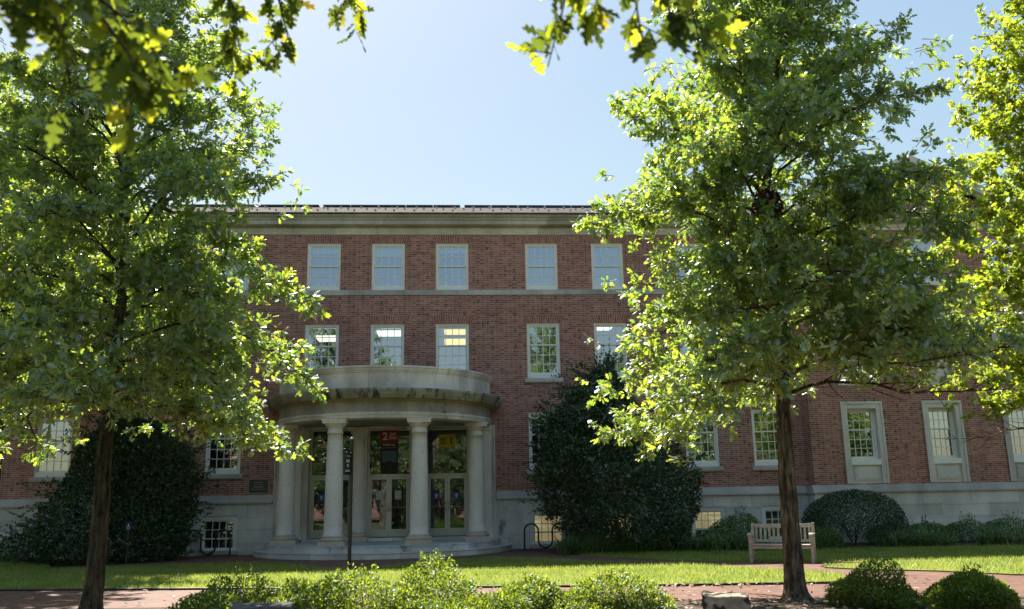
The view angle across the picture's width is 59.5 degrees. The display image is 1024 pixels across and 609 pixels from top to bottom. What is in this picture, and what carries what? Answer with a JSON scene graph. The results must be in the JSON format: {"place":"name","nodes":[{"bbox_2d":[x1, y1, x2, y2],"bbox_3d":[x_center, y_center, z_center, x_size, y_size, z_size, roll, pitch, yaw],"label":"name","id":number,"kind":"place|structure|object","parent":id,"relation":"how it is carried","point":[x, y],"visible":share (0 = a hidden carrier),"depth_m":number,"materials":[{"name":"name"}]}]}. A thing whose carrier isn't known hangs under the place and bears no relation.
{"place":"outdoors","nodes":[
{"label":"outdoors","id":0,"kind":"place"},
{"bbox_2d":[0,563,50,570],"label":"lawn","id":1,"kind":"structure","parent":0,"point":[25,566],"depth_m":24.56,"materials":[{"name":"green plant"}]},
{"bbox_2d":[0,85,200,478],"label":"oak tree","id":2,"kind":"object","parent":1,"relation":"on","point":[99,350],"visible":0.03,"depth_m":24.88,"materials":[{"name":"green plant"}]},
{"bbox_2d":[53,557,177,562],"bbox_3d":[-21.035,7.961,27.283,21.300,0.001,2.500,0,-12,-4],"label":"side bed","id":3,"kind":"object","parent":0,"point":[62,561],"visible":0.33,"depth_m":27.52,"materials":[{"name":"brown soil"}]},
{"bbox_2d":[0,548,43,563],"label":"border grass","id":4,"kind":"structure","parent":3,"relation":"on","point":[7,557],"depth_m":26.73,"materials":[{"name":"green plant"}]},
{"bbox_2d":[0,519,57,562],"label":"shrub","id":5,"kind":"object","parent":3,"relation":"on","point":[5,543],"visible":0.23,"depth_m":27.43,"materials":[{"name":"green plant"}]},
{"bbox_2d":[0,402,233,565],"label":"holly tree","id":6,"kind":"object","parent":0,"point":[157,447],"visible":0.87,"depth_m":26.77,"materials":[{"name":"green plant"}]},
{"bbox_2d":[179,549,539,557],"bbox_3d":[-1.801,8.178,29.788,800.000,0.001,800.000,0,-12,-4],"label":"ground","id":7,"kind":"structure","parent":0,"point":[233,555],"depth_m":29.04,"materials":[{"name":"soil"}]},
{"bbox_2d":[0,0,748,155],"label":"oak tree","id":8,"kind":"object","parent":7,"relation":"on","point":[128,55],"visible":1,"depth_m":3.58,"materials":[{"name":"green plant"}]},
{"bbox_2d":[0,155,1023,559],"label":"brick building","id":9,"kind":"structure","parent":7,"relation":"on","point":[468,327],"depth_m":31.08,"materials":[{"name":"brick"}]},
{"bbox_2d":[28,418,73,481],"bbox_3d":[-15.209,4.819,29.747,1.360,2.116,0.245,0,-12,-4],"label":"window","id":10,"kind":"structure","parent":9,"relation":"in","point":[38,476],"depth_m":29.69,"materials":[{"name":"paint"}]},
{"bbox_2d":[124,417,157,476],"bbox_3d":[-12.464,4.807,29.917,1.360,2.116,0.245,0,-12,-4],"label":"window","id":11,"kind":"structure","parent":9,"relation":"in","point":[154,418],"depth_m":30.15,"materials":[{"name":"paint"}]},
{"bbox_2d":[196,516,237,554],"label":"window","id":12,"kind":"structure","parent":9,"relation":"in","point":[229,523],"depth_m":29.56,"materials":[{"name":"paint"}]},
{"bbox_2d":[201,430,242,479],"bbox_3d":[-9.680,4.795,30.088,1.360,2.116,0.245,0,-12,-4],"label":"window","id":13,"kind":"structure","parent":9,"relation":"in","point":[221,473],"depth_m":29.97,"materials":[{"name":"paint"}]},
{"bbox_2d":[213,325,246,385],"bbox_3d":[-9.736,1.752,30.787,1.360,2.112,0.315,0,-12,-4],"label":"window","id":14,"kind":"structure","parent":9,"relation":"in","point":[233,326],"depth_m":30.90,"materials":[{"name":"paint"}]},
{"bbox_2d":[217,246,248,290],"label":"window","id":15,"kind":"structure","parent":9,"relation":"in","point":[244,288],"depth_m":31.38,"materials":[{"name":"paint"}]},
{"bbox_2d":[181,204,319,206],"bbox_3d":[-9.979,-3.631,34.737,5.170,0.245,1.620,0,-12,-4],"label":"solar array","id":16,"kind":"object","parent":9,"relation":"on","point":[256,205],"visible":0.19,"depth_m":33.99,"materials":[{"name":"glass"}]},
{"bbox_2d":[248,479,268,493],"bbox_3d":[-8.436,6.048,29.827,0.680,0.484,0.042,0,-12,-4],"label":"wall plaque","id":17,"kind":"object","parent":9,"relation":"attached to","point":[258,486],"depth_m":29.81,"materials":[{"name":"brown metal"}]},
{"bbox_2d":[318,492,324,500],"bbox_3d":[-6.450,6.489,30.323,0.210,0.290,0.006,0,-12,-4],"label":"door notice","id":18,"kind":"object","parent":9,"relation":"attached to","point":[321,496],"depth_m":30.32,"materials":[{"name":"blue paper"}]},
{"bbox_2d":[304,325,338,369],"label":"window","id":19,"kind":"structure","parent":9,"relation":"in","point":[307,327],"depth_m":31.09,"materials":[{"name":"paint"}]},
{"bbox_2d":[307,244,340,289],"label":"window","id":20,"kind":"structure","parent":9,"relation":"in","point":[312,248],"depth_m":31.68,"materials":[{"name":"paint"}]},
{"bbox_2d":[308,430,348,538],"bbox_3d":[-6.135,6.081,30.452,1.430,3.610,0.187,0,-12,-4],"label":"door","id":21,"kind":"structure","parent":9,"relation":"in","point":[312,534],"depth_m":30.33,"materials":[{"name":"metal"}]},
{"bbox_2d":[376,491,381,499],"bbox_3d":[-4.514,6.481,30.444,0.210,0.290,0.003,0,-12,-4],"label":"door notice","id":22,"kind":"object","parent":9,"relation":"attached to","point":[378,495],"depth_m":30.44,"materials":[{"name":"paper"}]},
{"bbox_2d":[370,324,403,364],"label":"window","id":23,"kind":"structure","parent":9,"relation":"in","point":[373,326],"depth_m":31.21,"materials":[{"name":"paint"}]},
{"bbox_2d":[372,244,404,289],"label":"window","id":24,"kind":"structure","parent":9,"relation":"in","point":[378,250],"depth_m":31.86,"materials":[{"name":"paint"}]},
{"bbox_2d":[367,429,409,536],"bbox_3d":[-4.188,6.073,30.572,1.450,3.610,0.187,0,-12,-4],"label":"door","id":25,"kind":"structure","parent":9,"relation":"in","point":[388,532],"depth_m":30.42,"materials":[{"name":"metal"}]},
{"bbox_2d":[380,430,397,473],"bbox_3d":[-4.213,5.054,30.733,0.590,1.470,0.018,0,-12,-4],"label":"exit banner","id":26,"kind":"object","parent":9,"relation":"attached to","point":[389,454],"visible":1,"depth_m":30.72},
{"bbox_2d":[323,205,459,207],"bbox_3d":[-4.641,-3.655,35.066,5.206,0.245,1.620,0,-12,-4],"label":"solar array","id":27,"kind":"object","parent":9,"relation":"on","point":[445,206],"visible":0.31,"depth_m":34.31,"materials":[{"name":"glass"}]},
{"bbox_2d":[395,491,400,498],"bbox_3d":[-3.876,6.478,30.484,0.210,0.290,0.003,0,-12,-4],"label":"door notice","id":28,"kind":"object","parent":9,"relation":"attached to","point":[397,494],"depth_m":30.48,"materials":[{"name":"paper"}]},
{"bbox_2d":[433,490,439,498],"bbox_3d":[-2.578,6.472,30.562,0.210,0.290,0.006,0,-12,-4],"label":"door notice","id":29,"kind":"object","parent":9,"relation":"attached to","point":[436,494],"depth_m":30.56,"materials":[{"name":"blue paper"}]},
{"bbox_2d":[439,434,455,447],"bbox_3d":[-2.232,4.713,30.929,0.570,0.450,0.017,0,-12,-4],"label":"entry sign","id":30,"kind":"object","parent":9,"relation":"attached to","point":[447,440],"visible":1,"depth_m":30.92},
{"bbox_2d":[427,428,467,535],"bbox_3d":[-2.212,6.064,30.694,1.430,3.610,0.187,0,-12,-4],"label":"door","id":31,"kind":"structure","parent":9,"relation":"in","point":[432,531],"depth_m":30.56,"materials":[{"name":"metal"}]},
{"bbox_2d":[436,244,468,289],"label":"window","id":32,"kind":"structure","parent":9,"relation":"in","point":[440,248],"depth_m":31.96,"materials":[{"name":"paint"}]},
{"bbox_2d":[436,324,468,369],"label":"window","id":33,"kind":"structure","parent":9,"relation":"in","point":[466,326],"depth_m":31.35,"materials":[{"name":"paint"}]},
{"bbox_2d":[453,490,458,497],"bbox_3d":[-1.899,6.469,30.604,0.210,0.290,0.006,0,-12,-4],"label":"door notice","id":34,"kind":"object","parent":9,"relation":"attached to","point":[455,493],"depth_m":30.60,"materials":[{"name":"blue paper"}]},
{"bbox_2d":[464,205,595,207],"bbox_3d":[0.698,-3.679,35.396,5.155,0.245,1.620,0,-12,-4],"label":"solar array","id":35,"kind":"object","parent":9,"relation":"on","point":[529,206],"visible":0.29,"depth_m":34.65,"materials":[{"name":"glass"}]},
{"bbox_2d":[525,244,557,289],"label":"window","id":36,"kind":"structure","parent":9,"relation":"in","point":[540,259],"depth_m":32.21,"materials":[{"name":"glass"}]},
{"bbox_2d":[525,323,563,382],"bbox_3d":[1.100,1.705,31.455,1.350,2.112,0.315,0,-12,-4],"label":"window","id":37,"kind":"structure","parent":9,"relation":"in","point":[543,345],"depth_m":31.55,"materials":[{"name":"glass"}]},
{"bbox_2d":[527,412,561,473],"bbox_3d":[1.155,4.755,30.791,1.350,2.116,0.315,0,-12,-4],"label":"window","id":38,"kind":"structure","parent":9,"relation":"in","point":[531,435],"depth_m":30.84,"materials":[{"name":"paint"}]},
{"bbox_2d":[530,510,565,547],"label":"window","id":39,"kind":"structure","parent":9,"relation":"in","point":[544,526],"depth_m":30.22,"materials":[{"name":"glass"}]},
{"bbox_2d":[591,244,623,288],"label":"window","id":40,"kind":"structure","parent":9,"relation":"in","point":[606,259],"depth_m":32.37,"materials":[{"name":"glass"}]},
{"bbox_2d":[594,323,631,381],"bbox_3d":[3.480,1.687,31.568,1.351,2.112,0.245,0,-12,-4],"label":"window","id":41,"kind":"structure","parent":9,"relation":"in","point":[623,325],"depth_m":31.69,"materials":[{"name":"paint"}]},
{"bbox_2d":[598,419,631,472],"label":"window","id":42,"kind":"structure","parent":9,"relation":"in","point":[599,419],"depth_m":30.73,"materials":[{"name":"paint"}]},
{"bbox_2d":[601,509,636,537],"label":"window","id":43,"kind":"structure","parent":9,"relation":"in","point":[619,509],"depth_m":30.41,"materials":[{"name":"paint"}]},
{"bbox_2d":[674,244,702,286],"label":"window","id":44,"kind":"structure","parent":9,"relation":"in","point":[691,245],"depth_m":32.62,"materials":[{"name":"paint"}]},
{"bbox_2d":[679,324,704,379],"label":"window","id":45,"kind":"structure","parent":9,"relation":"in","point":[681,350],"depth_m":31.88,"materials":[{"name":"paint"}]},
{"bbox_2d":[686,410,723,471],"bbox_3d":[6.575,4.731,31.125,1.356,2.116,0.315,0,-12,-4],"label":"window","id":46,"kind":"structure","parent":9,"relation":"in","point":[708,445],"depth_m":31.18,"materials":[{"name":"paint"}]},
{"bbox_2d":[692,507,725,540],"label":"window","id":47,"kind":"structure","parent":9,"relation":"in","point":[707,516],"depth_m":30.61,"materials":[{"name":"glass"}]},
{"bbox_2d":[751,409,777,470],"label":"window","id":48,"kind":"structure","parent":9,"relation":"in","point":[760,465],"depth_m":31.21,"materials":[{"name":"paint"}]},
{"bbox_2d":[761,506,781,542],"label":"window","id":49,"kind":"structure","parent":9,"relation":"in","point":[770,514],"depth_m":30.72,"materials":[{"name":"paint"}]},
{"bbox_2d":[847,409,877,459],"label":"window","id":50,"kind":"structure","parent":9,"relation":"in","point":[852,412],"depth_m":31.11,"materials":[{"name":"paint"}]},
{"bbox_2d":[905,239,941,284],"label":"window","id":51,"kind":"structure","parent":9,"relation":"in","point":[921,245],"depth_m":32.56,"materials":[{"name":"glass"}]},
{"bbox_2d":[928,408,957,457],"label":"window","id":52,"kind":"structure","parent":9,"relation":"in","point":[938,417],"depth_m":31.35,"materials":[{"name":"paint"}]},
{"bbox_2d":[981,239,1015,274],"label":"window","id":53,"kind":"structure","parent":9,"relation":"in","point":[992,240],"depth_m":32.70,"materials":[{"name":"paint"}]},
{"bbox_2d":[1008,408,1023,456],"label":"window","id":54,"kind":"structure","parent":9,"relation":"in","point":[1018,416],"depth_m":31.59,"materials":[{"name":"paint"}]},
{"bbox_2d":[0,542,1023,588],"bbox_3d":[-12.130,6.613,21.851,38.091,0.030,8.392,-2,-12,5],"label":"lawn","id":55,"kind":"structure","parent":0,"point":[433,574],"depth_m":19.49,"materials":[{"name":"green plant"}]},
{"bbox_2d":[0,550,1023,608],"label":"brick path","id":56,"kind":"structure","parent":0,"point":[71,599],"depth_m":17.00,"materials":[{"name":"red brick"}]},
{"bbox_2d":[125,521,131,563],"bbox_3d":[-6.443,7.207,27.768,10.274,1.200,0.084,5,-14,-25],"label":"access sign","id":57,"kind":"object","parent":56,"relation":"on","point":[128,526],"visible":0.82,"depth_m":25.74,"materials":[{"name":"metal"}]},
{"bbox_2d":[184,529,230,556],"bbox_3d":[-9.719,7.625,28.659,1.530,0.860,0.146,0,-12,-5],"label":"bike rack","id":58,"kind":"object","parent":56,"relation":"on","point":[216,534],"visible":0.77,"depth_m":28.66,"materials":[{"name":"black metal"}]},
{"bbox_2d":[343,437,353,567],"bbox_3d":[-4.030,4.852,21.912,0.090,3.225,0.510,-4,-13,12],"label":"signpost","id":59,"kind":"object","parent":56,"relation":"on","point":[348,461],"visible":0.95,"depth_m":22.05,"materials":[{"name":"black metal"}]},
{"bbox_2d":[0,581,833,590],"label":"lawn edging","id":60,"kind":"object","parent":56,"relation":"on","point":[487,586],"visible":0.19,"depth_m":17.10,"materials":[{"name":"brick"}]},
{"bbox_2d":[2,559,1023,608],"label":"fallen leaves","id":61,"kind":"object","parent":56,"relation":"on","point":[770,607],"visible":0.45,"depth_m":13.87,"materials":[{"name":"brown plant"}]},
{"bbox_2d":[0,0,1023,207],"label":"sky","id":62,"kind":"structure","parent":0,"point":[437,108],"materials":[{"name":"blue"}]},
{"bbox_2d":[59,596,1023,608],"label":"mulch bed","id":63,"kind":"object","parent":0,"point":[780,605],"visible":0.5,"depth_m":13.41,"materials":[{"name":"brown soil"}]},
{"bbox_2d":[0,0,330,608],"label":"oak tree","id":64,"kind":"object","parent":63,"relation":"on","point":[174,270],"visible":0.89,"depth_m":13.94,"materials":[{"name":"green plant"}]},
{"bbox_2d":[165,561,342,608],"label":"shrub","id":65,"kind":"object","parent":63,"relation":"on","point":[211,598],"visible":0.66,"depth_m":11.90,"materials":[{"name":"green plant"}]},
{"bbox_2d":[229,601,293,608],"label":"stone block","id":66,"kind":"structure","parent":63,"relation":"on","point":[272,605],"depth_m":10.90,"materials":[{"name":"grey stone"}]},
{"bbox_2d":[260,567,365,608],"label":"shrub","id":67,"kind":"object","parent":63,"relation":"on","point":[294,585],"visible":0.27,"depth_m":12.26,"materials":[{"name":"green plant"}]},
{"bbox_2d":[278,562,431,608],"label":"shrub","id":68,"kind":"object","parent":63,"relation":"on","point":[383,591],"visible":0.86,"depth_m":11.48,"materials":[{"name":"green plant"}]},
{"bbox_2d":[374,546,485,608],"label":"shrub","id":69,"kind":"object","parent":63,"relation":"on","point":[403,586],"visible":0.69,"depth_m":12.04,"materials":[{"name":"green plant"}]},
{"bbox_2d":[392,583,533,608],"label":"shrub","id":70,"kind":"object","parent":63,"relation":"on","point":[488,601],"visible":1,"depth_m":11.40,"materials":[{"name":"green plant"}]},
{"bbox_2d":[488,568,581,608],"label":"shrub","id":71,"kind":"object","parent":63,"relation":"on","point":[543,589],"visible":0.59,"depth_m":11.99,"materials":[{"name":"green plant"}]},
{"bbox_2d":[531,564,677,608],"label":"shrub","id":72,"kind":"object","parent":63,"relation":"on","point":[655,598],"visible":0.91,"depth_m":12.01,"materials":[{"name":"green plant"}]},
{"bbox_2d":[701,591,750,608],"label":"stone block","id":73,"kind":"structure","parent":63,"relation":"on","point":[722,600],"depth_m":11.84,"materials":[{"name":"grey stone"}]},
{"bbox_2d":[570,0,1023,601],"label":"oak tree","id":74,"kind":"object","parent":63,"relation":"on","point":[726,282],"visible":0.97,"depth_m":14.12,"materials":[{"name":"green plant"}]},
{"bbox_2d":[748,185,784,223],"bbox_3d":[4.343,-1.683,15.173,0.594,0.688,0.577,0,-12,-4],"label":"squirrel nest","id":75,"kind":"object","parent":74,"relation":"in","point":[770,195],"visible":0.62,"depth_m":15.07,"materials":[{"name":"brown plant"}]},
{"bbox_2d":[823,549,929,608],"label":"shrub","id":76,"kind":"object","parent":63,"relation":"on","point":[851,588],"visible":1,"depth_m":12.88,"materials":[{"name":"green plant"}]},
{"bbox_2d":[921,562,1022,608],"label":"shrub","id":77,"kind":"object","parent":63,"relation":"on","point":[977,587],"visible":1,"depth_m":12.47,"materials":[{"name":"green plant"}]},
{"bbox_2d":[579,549,886,562],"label":"lawn","id":78,"kind":"structure","parent":0,"point":[691,560],"depth_m":23.07,"materials":[{"name":"green plant"}]},
{"bbox_2d":[747,523,816,562],"bbox_3d":[6.620,5.843,21.979,1.540,0.930,0.679,-6,-13,23],"label":"park bench","id":79,"kind":"object","parent":78,"relation":"on","point":[752,540],"visible":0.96,"depth_m":22.04,"materials":[{"name":"brown wood"}]},
{"bbox_2d":[520,540,1022,553],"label":"planting bed","id":80,"kind":"object","parent":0,"point":[552,550],"visible":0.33,"depth_m":28.55,"materials":[{"name":"brown soil"}]},
{"bbox_2d":[523,522,566,549],"bbox_3d":[1.092,7.571,29.297,1.530,0.860,0.146,0,-12,-6],"label":"bike rack","id":81,"kind":"object","parent":80,"relation":"on","point":[538,535],"visible":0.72,"depth_m":29.26,"materials":[{"name":"black metal"}]},
{"bbox_2d":[510,337,708,551],"bbox_3d":[3.121,4.371,28.223,5.966,6.820,5.411,-10,-15,35],"label":"holly tree","id":82,"kind":"object","parent":80,"relation":"on","point":[569,409],"visible":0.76,"depth_m":27.41,"materials":[{"name":"green plant"}]},
{"bbox_2d":[705,503,770,543],"bbox_3d":[6.845,6.782,27.410,2.061,1.479,1.957,0,-12,-4],"label":"leafy shrub","id":83,"kind":"object","parent":80,"relation":"on","point":[715,528],"visible":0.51,"depth_m":27.21,"materials":[{"name":"green plant"}]},
{"bbox_2d":[549,524,1023,553],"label":"border grass","id":84,"kind":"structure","parent":80,"relation":"on","point":[576,545],"depth_m":26.53,"materials":[{"name":"green plant"}]},
{"bbox_2d":[801,521,844,549],"bbox_3d":[9.037,6.873,26.749,1.695,0.960,1.281,0,-12,-4],"label":"shrub","id":85,"kind":"object","parent":80,"relation":"on","point":[821,533],"visible":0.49,"depth_m":26.48,"materials":[{"name":"green plant"}]},
{"bbox_2d":[801,488,909,547],"bbox_3d":[10.739,6.695,28.090,3.350,1.822,2.858,0,-12,-4],"label":"rounded shrub","id":86,"kind":"object","parent":80,"relation":"on","point":[820,517],"visible":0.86,"depth_m":27.58,"materials":[{"name":"green plant"}]},
{"bbox_2d":[865,522,912,544],"bbox_3d":[12.270,7.316,29.093,1.678,0.956,1.288,0,-12,-4],"label":"shrub","id":87,"kind":"object","parent":80,"relation":"on","point":[868,536],"visible":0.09,"depth_m":28.98,"materials":[{"name":"green plant"}]},
{"bbox_2d":[908,515,953,542],"bbox_3d":[13.397,7.255,29.086,1.788,1.037,1.345,0,-12,-4],"label":"shrub","id":88,"kind":"object","parent":80,"relation":"on","point":[936,526],"visible":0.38,"depth_m":28.93,"materials":[{"name":"green plant"}]},
{"bbox_2d":[936,511,986,542],"bbox_3d":[14.561,7.255,29.181,1.821,1.042,1.398,0,-12,-4],"label":"shrub","id":89,"kind":"object","parent":80,"relation":"on","point":[960,524],"visible":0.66,"depth_m":28.90,"materials":[{"name":"green plant"}]},
{"bbox_2d":[971,509,1023,541],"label":"shrub","id":90,"kind":"object","parent":80,"relation":"on","point":[1009,524],"visible":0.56,"depth_m":29.04,"materials":[{"name":"green plant"}]},
{"bbox_2d":[824,546,1023,574],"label":"lawn","id":91,"kind":"structure","parent":0,"point":[940,570],"depth_m":19.90,"materials":[{"name":"green plant"}]},
{"bbox_2d":[897,0,1023,449],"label":"maple tree","id":92,"kind":"object","parent":91,"relation":"on","point":[1007,124],"visible":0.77,"depth_m":23.84,"materials":[{"name":"green plant"}]}
]}

